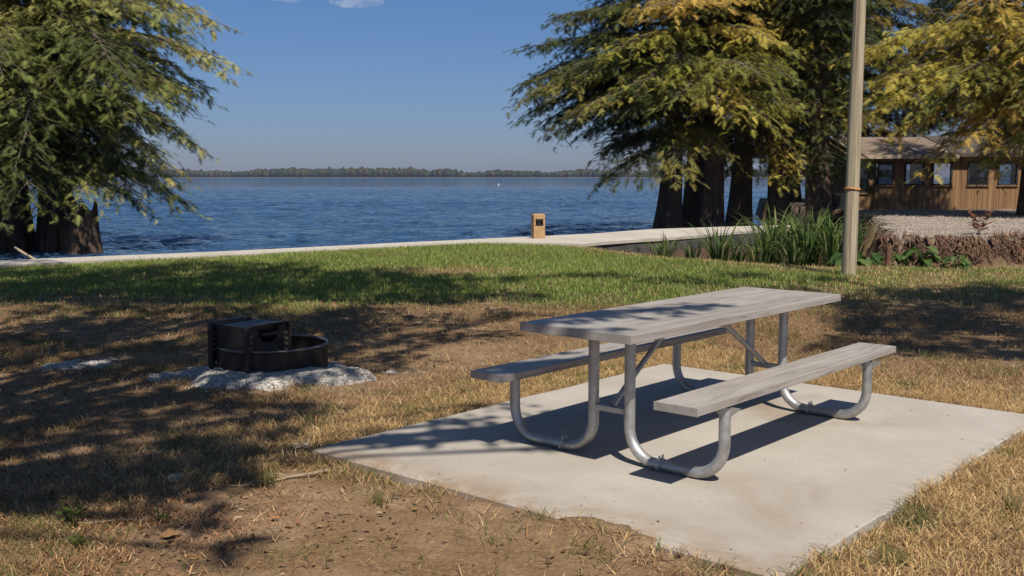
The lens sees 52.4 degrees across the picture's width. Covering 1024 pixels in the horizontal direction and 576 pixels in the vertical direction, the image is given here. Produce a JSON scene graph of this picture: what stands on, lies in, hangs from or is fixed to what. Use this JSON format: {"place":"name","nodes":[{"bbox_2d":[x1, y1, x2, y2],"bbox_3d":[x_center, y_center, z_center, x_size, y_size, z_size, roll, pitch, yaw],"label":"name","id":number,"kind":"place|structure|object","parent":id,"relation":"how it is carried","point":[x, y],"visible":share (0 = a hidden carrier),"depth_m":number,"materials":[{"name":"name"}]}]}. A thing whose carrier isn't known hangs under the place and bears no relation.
{"place":"outdoors","nodes":[
{"label":"outdoors","id":0,"kind":"place"},
{"bbox_2d":[0,178,1009,259],"bbox_3d":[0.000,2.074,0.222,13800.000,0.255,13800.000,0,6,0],"label":"water","id":1,"kind":"structure","parent":0,"point":[258,213],"depth_m":61.11,"materials":[{"name":"blue liquid"}]},
{"bbox_2d":[14,247,35,258],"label":"branch","id":2,"kind":"object","parent":1,"relation":"in","point":[23,252],"visible":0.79,"depth_m":27.02,"materials":[{"name":"beige wood"}]},
{"bbox_2d":[62,196,102,253],"bbox_3d":[-11.931,-1.580,29.022,1.191,2.025,1.165,3,7,29],"label":"trunk","id":3,"kind":"object","parent":1,"relation":"in","point":[84,237],"visible":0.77,"depth_m":28.71,"materials":[{"name":"brown plant"}]},
{"bbox_2d":[0,0,257,251],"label":"cypress tree","id":4,"kind":"object","parent":1,"relation":"in","point":[55,55],"visible":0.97,"depth_m":28.47,"materials":[{"name":"green plant"}]},
{"bbox_2d":[113,177,1009,177],"bbox_3d":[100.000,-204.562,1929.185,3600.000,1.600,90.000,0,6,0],"label":"shore","id":5,"kind":"structure","parent":1,"relation":"on","point":[427,177],"depth_m":1884.42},
{"bbox_2d":[83,166,1010,176],"bbox_3d":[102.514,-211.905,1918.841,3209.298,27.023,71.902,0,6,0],"label":"woods","id":6,"kind":"object","parent":5,"relation":"on","point":[411,171],"visible":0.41,"depth_m":1904.16,"materials":[{"name":"green plant"}]},
{"bbox_2d":[502,0,759,228],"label":"cypress tree","id":7,"kind":"object","parent":1,"relation":"in","point":[570,76],"visible":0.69,"depth_m":34.45,"materials":[{"name":"green plant"}]},
{"bbox_2d":[566,0,826,227],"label":"cypress tree","id":8,"kind":"object","parent":1,"relation":"in","point":[703,203],"visible":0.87,"depth_m":33.52,"materials":[{"name":"green plant"}]},
{"bbox_2d":[652,1,834,190],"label":"cypress tree","id":9,"kind":"object","parent":1,"relation":"in","point":[729,140],"visible":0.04,"depth_m":39.13,"materials":[{"name":"green plant"}]},
{"bbox_2d":[684,0,812,226],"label":"cypress tree","id":10,"kind":"object","parent":1,"relation":"in","point":[740,196],"visible":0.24,"depth_m":36.75,"materials":[{"name":"green plant"}]},
{"bbox_2d":[726,0,847,225],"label":"cypress tree","id":11,"kind":"object","parent":1,"relation":"in","point":[778,199],"visible":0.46,"depth_m":35.82,"materials":[{"name":"green plant"}]},
{"bbox_2d":[735,0,904,233],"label":"cypress tree","id":12,"kind":"object","parent":1,"relation":"in","point":[821,171],"visible":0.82,"depth_m":35.17,"materials":[{"name":"green plant"}]},
{"bbox_2d":[0,198,1023,575],"bbox_3d":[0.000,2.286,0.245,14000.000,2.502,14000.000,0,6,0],"label":"ground","id":13,"kind":"structure","parent":0,"point":[374,560],"depth_m":6.47,"materials":[{"name":"soil"}]},
{"bbox_2d":[53,496,90,525],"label":"weed","id":14,"kind":"object","parent":13,"relation":"on","point":[69,510],"visible":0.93,"depth_m":4.80,"materials":[{"name":"green plant"}]},
{"bbox_2d":[68,535,85,549],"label":"weed","id":15,"kind":"object","parent":13,"relation":"on","point":[78,542],"visible":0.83,"depth_m":4.48,"materials":[{"name":"green plant"}]},
{"bbox_2d":[34,516,136,524],"bbox_3d":[-1.974,1.075,4.831,0.452,0.026,0.083,0,6,0],"label":"stick","id":16,"kind":"object","parent":13,"relation":"on","point":[131,519],"visible":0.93,"depth_m":4.83,"materials":[{"name":"brown wood"}]},
{"bbox_2d":[0,476,321,575],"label":"twiggy litter","id":17,"kind":"object","parent":13,"relation":"on","point":[156,515],"visible":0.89,"depth_m":4.82,"materials":[{"name":"brown plant"}]},
{"bbox_2d":[154,508,172,522],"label":"weed","id":18,"kind":"object","parent":13,"relation":"on","point":[162,514],"visible":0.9,"depth_m":4.84,"materials":[{"name":"green plant"}]},
{"bbox_2d":[159,528,181,537],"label":"dead leaf","id":19,"kind":"object","parent":13,"relation":"on","point":[168,532],"visible":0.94,"depth_m":4.67,"materials":[{"name":"brown plant"}]},
{"bbox_2d":[167,473,182,481],"bbox_3d":[-1.780,1.006,5.508,0.072,0.040,0.058,0,6,-5],"label":"stone","id":20,"kind":"object","parent":13,"relation":"on","point":[169,476],"visible":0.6,"depth_m":5.49,"materials":[{"name":"grey stone"}]},
{"bbox_2d":[36,356,423,393],"bbox_3d":[-2.554,0.681,8.508,3.692,0.150,2.375,0,6,0],"label":"crushed stone","id":21,"kind":"object","parent":13,"relation":"on","point":[332,372],"visible":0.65,"depth_m":8.14,"materials":[{"name":"grey gravel"}]},
{"bbox_2d":[207,316,327,373],"bbox_3d":[-1.980,0.478,8.610,0.913,0.460,0.913,5,8,37],"label":"fire ring","id":22,"kind":"object","parent":21,"relation":"on","point":[250,345],"visible":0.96,"depth_m":8.31,"materials":[{"name":"metal"}]},
{"bbox_2d":[253,464,277,487],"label":"grass tuft","id":23,"kind":"object","parent":13,"relation":"on","point":[271,479],"visible":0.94,"depth_m":5.43,"materials":[{"name":"plant"}]},
{"bbox_2d":[220,469,327,486],"bbox_3d":[-1.257,1.002,5.513,0.572,0.038,0.107,-4,7,-31],"label":"stick","id":24,"kind":"object","parent":13,"relation":"on","point":[298,475],"visible":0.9,"depth_m":5.52,"materials":[{"name":"brown wood"}]},
{"bbox_2d":[293,442,309,448],"bbox_3d":[-1.250,0.935,6.185,0.094,0.025,0.072,2,6,16],"label":"stone","id":25,"kind":"object","parent":13,"relation":"on","point":[301,445],"visible":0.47,"depth_m":6.16,"materials":[{"name":"grey stone"}]},
{"bbox_2d":[296,409,324,431],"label":"grass tuft","id":26,"kind":"object","parent":13,"relation":"on","point":[312,420],"visible":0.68,"depth_m":6.57,"materials":[{"name":"plant"}]},
{"bbox_2d":[363,488,393,507],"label":"grass tuft","id":27,"kind":"object","parent":13,"relation":"on","point":[380,500],"visible":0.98,"depth_m":5.11,"materials":[{"name":"green plant"}]},
{"bbox_2d":[0,225,797,267],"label":"seawall","id":28,"kind":"object","parent":13,"relation":"on","point":[629,241],"visible":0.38,"depth_m":25.38,"materials":[{"name":"concrete"}]},
{"bbox_2d":[531,214,544,238],"bbox_3d":[0.660,-1.563,26.280,0.290,0.615,0.295,-1,6,-12],"label":"bollard","id":29,"kind":"object","parent":28,"relation":"on","point":[537,226],"visible":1,"depth_m":26.16,"materials":[{"name":"brown wood"}]},
{"bbox_2d":[481,532,502,547],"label":"grass tuft","id":30,"kind":"object","parent":13,"relation":"on","point":[491,539],"visible":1,"depth_m":4.56,"materials":[{"name":"beige plant"}]},
{"bbox_2d":[0,241,1023,324],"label":"lawn grass","id":31,"kind":"structure","parent":13,"relation":"on","point":[428,258],"depth_m":16.01,"materials":[{"name":"green plant"}]},
{"bbox_2d":[0,301,1023,575],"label":"leaf litter","id":32,"kind":"object","parent":13,"relation":"on","point":[356,419],"visible":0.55,"depth_m":7.53,"materials":[{"name":"brown plant"}]},
{"bbox_2d":[641,235,679,256],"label":"strap leaf plant","id":33,"kind":"object","parent":13,"relation":"on","point":[662,251],"visible":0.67,"depth_m":22.54,"materials":[{"name":"green plant"}]},
{"bbox_2d":[643,229,681,255],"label":"strap leaf plant","id":34,"kind":"object","parent":13,"relation":"on","point":[667,241],"visible":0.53,"depth_m":24.27,"materials":[{"name":"green plant"}]},
{"bbox_2d":[313,364,1023,575],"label":"concrete pad","id":35,"kind":"object","parent":13,"relation":"on","point":[773,483],"visible":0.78,"depth_m":5.72,"materials":[{"name":"grey concrete"}]},
{"bbox_2d":[470,287,895,478],"bbox_3d":[1.127,0.498,6.352,1.584,0.774,2.454,5,8,41],"label":"picnic table","id":36,"kind":"object","parent":35,"relation":"on","point":[628,332],"visible":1,"depth_m":5.92,"materials":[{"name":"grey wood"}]},
{"bbox_2d":[665,238,707,258],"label":"strap leaf plant","id":37,"kind":"object","parent":13,"relation":"on","point":[687,253],"visible":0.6,"depth_m":22.11,"materials":[{"name":"green plant"}]},
{"bbox_2d":[677,222,760,260],"bbox_3d":[4.443,-0.923,21.764,1.787,1.051,1.674,-3,7,-29],"label":"strap leaf plant","id":38,"kind":"object","parent":13,"relation":"on","point":[716,252],"visible":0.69,"depth_m":21.54,"materials":[{"name":"green plant"}]},
{"bbox_2d":[690,224,749,259],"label":"strap leaf plant","id":39,"kind":"object","parent":13,"relation":"on","point":[722,238],"visible":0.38,"depth_m":23.16,"materials":[{"name":"green plant"}]},
{"bbox_2d":[722,237,759,261],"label":"strap leaf plant","id":40,"kind":"object","parent":13,"relation":"on","point":[737,257],"visible":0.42,"depth_m":21.86,"materials":[{"name":"green plant"}]},
{"bbox_2d":[717,225,802,263],"bbox_3d":[4.905,-0.778,20.778,1.650,0.970,1.546,-6,9,-44],"label":"strap leaf plant","id":41,"kind":"object","parent":13,"relation":"on","point":[759,257],"visible":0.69,"depth_m":20.82,"materials":[{"name":"green plant"}]},
{"bbox_2d":[725,203,815,263],"bbox_3d":[5.718,-1.175,22.297,2.483,1.441,2.099,-2,6,-15],"label":"strap leaf plant","id":42,"kind":"object","parent":13,"relation":"on","point":[771,226],"visible":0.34,"depth_m":22.30,"materials":[{"name":"green plant"}]},
{"bbox_2d":[731,203,823,263],"bbox_3d":[5.360,-1.056,21.524,1.991,1.367,2.355,1,6,8],"label":"strap leaf plant","id":43,"kind":"object","parent":13,"relation":"on","point":[763,240],"visible":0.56,"depth_m":21.43,"materials":[{"name":"green plant"}]},
{"bbox_2d":[754,220,826,265],"bbox_3d":[5.606,-0.800,20.623,1.673,1.050,1.785,4,7,31],"label":"strap leaf plant","id":44,"kind":"object","parent":13,"relation":"on","point":[802,258],"visible":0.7,"depth_m":20.31,"materials":[{"name":"green plant"}]},
{"bbox_2d":[756,206,843,265],"bbox_3d":[5.771,-0.982,20.826,2.478,1.369,2.861,5,8,38],"label":"strap leaf plant","id":45,"kind":"object","parent":13,"relation":"on","point":[800,237],"visible":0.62,"depth_m":20.67,"materials":[{"name":"green plant"}]},
{"bbox_2d":[728,3,899,201],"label":"cypress tree","id":46,"kind":"object","parent":13,"relation":"on","point":[795,197],"depth_m":49.92,"materials":[{"name":"green plant"}]},
{"bbox_2d":[773,203,868,266],"bbox_3d":[6.453,-1.089,21.740,2.511,1.388,2.900,3,7,23],"label":"strap leaf plant","id":47,"kind":"object","parent":13,"relation":"on","point":[818,220],"visible":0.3,"depth_m":21.41,"materials":[{"name":"green plant"}]},
{"bbox_2d":[832,193,844,209],"bbox_3d":[11.750,-3.114,37.481,0.524,0.580,0.524,0,6,0],"label":"rubbish bin","id":48,"kind":"object","parent":13,"relation":"on","point":[838,199],"visible":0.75,"depth_m":37.30,"materials":[{"name":"black plastic"}]},
{"bbox_2d":[789,210,890,266],"bbox_3d":[6.182,-0.900,20.118,2.336,1.356,1.975,-3,7,-29],"label":"strap leaf plant","id":49,"kind":"object","parent":13,"relation":"on","point":[831,244],"visible":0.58,"depth_m":19.93,"materials":[{"name":"green plant"}]},
{"bbox_2d":[807,214,875,251],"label":"strap leaf plant","id":50,"kind":"object","parent":13,"relation":"on","point":[858,233],"visible":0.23,"depth_m":21.98,"materials":[{"name":"green plant"}]},
{"bbox_2d":[823,253,870,266],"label":"broad leaf plant","id":51,"kind":"object","parent":13,"relation":"on","point":[836,258],"visible":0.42,"depth_m":18.86,"materials":[{"name":"green plant"}]},
{"bbox_2d":[822,225,873,256],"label":"strap leaf plant","id":52,"kind":"object","parent":13,"relation":"on","point":[860,252],"visible":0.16,"depth_m":20.70,"materials":[{"name":"green plant"}]},
{"bbox_2d":[841,0,865,275],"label":"utility pole","id":53,"kind":"object","parent":13,"relation":"on","point":[851,213],"visible":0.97,"depth_m":16.61,"materials":[{"name":"brown wood"}]},
{"bbox_2d":[862,549,874,555],"bbox_3d":[1.520,1.131,4.446,0.043,0.024,0.035,-1,6,-10],"label":"stone","id":54,"kind":"object","parent":13,"relation":"on","point":[867,551],"visible":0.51,"depth_m":4.43,"materials":[{"name":"beige stone"}]},
{"bbox_2d":[857,252,892,265],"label":"broad leaf plant","id":55,"kind":"object","parent":13,"relation":"on","point":[877,258],"visible":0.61,"depth_m":18.85,"materials":[{"name":"green plant"}]},
{"bbox_2d":[793,0,970,144],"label":"cypress tree","id":56,"kind":"object","parent":13,"relation":"on","point":[886,19],"visible":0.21,"depth_m":45.20,"materials":[{"name":"green plant"}]},
{"bbox_2d":[885,247,891,266],"bbox_3d":[6.721,-0.483,18.604,0.102,0.501,0.100,0,6,0],"label":"stake","id":57,"kind":"object","parent":13,"relation":"on","point":[888,256],"visible":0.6,"depth_m":18.56,"materials":[{"name":"brown wood"}]},
{"bbox_2d":[883,251,913,265],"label":"broad leaf plant","id":58,"kind":"object","parent":13,"relation":"on","point":[899,259],"visible":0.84,"depth_m":18.65,"materials":[{"name":"green plant"}]},
{"bbox_2d":[805,136,1023,209],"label":"cabin","id":59,"kind":"object","parent":13,"relation":"on","point":[954,191],"visible":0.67,"depth_m":37.80,"materials":[{"name":"brown wood"}]},
{"bbox_2d":[859,163,869,193],"bbox_3d":[12.700,-3.968,37.719,0.560,1.118,0.095,0,6,0],"label":"window","id":60,"kind":"structure","parent":59,"relation":"in","point":[861,192],"depth_m":37.73,"materials":[{"name":"brown wood"}]},
{"bbox_2d":[874,162,894,185],"bbox_3d":[13.475,-4.117,37.703,0.750,0.858,0.095,0,6,0],"label":"window","id":61,"kind":"structure","parent":59,"relation":"in","point":[888,167],"depth_m":37.72,"materials":[{"name":"brown glass"}]},
{"bbox_2d":[907,164,911,183],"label":"window","id":62,"kind":"structure","parent":59,"relation":"in","point":[907,164],"depth_m":43.26,"materials":[{"name":"glass"}]},
{"bbox_2d":[903,162,925,185],"bbox_3d":[14.580,-4.117,37.703,0.780,0.858,0.095,0,6,0],"label":"window","id":63,"kind":"structure","parent":59,"relation":"in","point":[923,181],"depth_m":37.69,"materials":[{"name":"brown wood"}]},
{"bbox_2d":[931,162,952,185],"bbox_3d":[15.580,-4.122,37.703,0.780,0.867,0.095,0,6,0],"label":"window","id":64,"kind":"structure","parent":59,"relation":"in","point":[946,171],"depth_m":37.72,"materials":[{"name":"grey glass"}]},
{"bbox_2d":[967,162,988,185],"bbox_3d":[16.875,-4.122,37.703,0.810,0.867,0.095,0,6,0],"label":"window","id":65,"kind":"structure","parent":59,"relation":"in","point":[986,184],"depth_m":37.70,"materials":[{"name":"brown wood"}]},
{"bbox_2d":[979,163,1012,183],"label":"window","id":66,"kind":"structure","parent":59,"relation":"in","point":[980,163],"depth_m":43.25,"materials":[{"name":"glass"}]},
{"bbox_2d":[996,162,1018,185],"bbox_3d":[17.960,-4.122,37.703,0.780,0.867,0.095,0,6,0],"label":"window","id":67,"kind":"structure","parent":59,"relation":"in","point":[1017,165],"depth_m":37.70,"materials":[{"name":"brown wood"}]},
{"bbox_2d":[903,246,942,266],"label":"broad leaf plant","id":68,"kind":"object","parent":13,"relation":"on","point":[927,261],"visible":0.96,"depth_m":18.40,"materials":[{"name":"green plant"}]},
{"bbox_2d":[828,0,1023,215],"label":"cypress tree","id":69,"kind":"object","parent":13,"relation":"on","point":[961,71],"visible":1,"depth_m":29.92,"materials":[{"name":"green plant"}]},
{"bbox_2d":[836,209,1023,248],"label":"bank gravel","id":70,"kind":"structure","parent":13,"relation":"on","point":[931,224],"depth_m":25.57,"materials":[{"name":"grey gravel"}]},
{"bbox_2d":[866,0,1022,183],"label":"cypress tree","id":71,"kind":"object","parent":13,"relation":"on","point":[947,9],"visible":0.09,"depth_m":47.22,"materials":[{"name":"green plant"}]},
{"bbox_2d":[876,226,1023,260],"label":"bank growth","id":72,"kind":"object","parent":13,"relation":"on","point":[1014,235],"visible":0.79,"depth_m":18.89,"materials":[{"name":"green plant"}]},
{"bbox_2d":[878,233,1023,265],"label":"bank roots","id":73,"kind":"object","parent":13,"relation":"on","point":[963,239],"visible":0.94,"depth_m":18.54,"materials":[{"name":"brown plant"}]},
{"bbox_2d":[940,254,972,267],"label":"broad leaf plant","id":74,"kind":"object","parent":13,"relation":"on","point":[964,261],"visible":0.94,"depth_m":18.06,"materials":[{"name":"green plant"}]},
{"bbox_2d":[968,210,993,233],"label":"dead plant","id":75,"kind":"object","parent":13,"relation":"on","point":[975,225],"visible":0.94,"depth_m":19.46,"materials":[{"name":"brown plant"}]},
{"bbox_2d":[996,488,1023,517],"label":"grass tuft","id":76,"kind":"object","parent":13,"relation":"on","point":[1015,504],"visible":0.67,"depth_m":4.88,"materials":[{"name":"beige plant"}]},
{"bbox_2d":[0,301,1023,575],"bbox_3d":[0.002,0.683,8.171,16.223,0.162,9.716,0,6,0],"label":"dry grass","id":77,"kind":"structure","parent":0,"point":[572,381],"depth_m":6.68,"materials":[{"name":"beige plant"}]},
{"bbox_2d":[24,0,1023,172],"label":"sky","id":78,"kind":"structure","parent":0,"point":[418,84],"materials":[{"name":"blue"}]}
]}

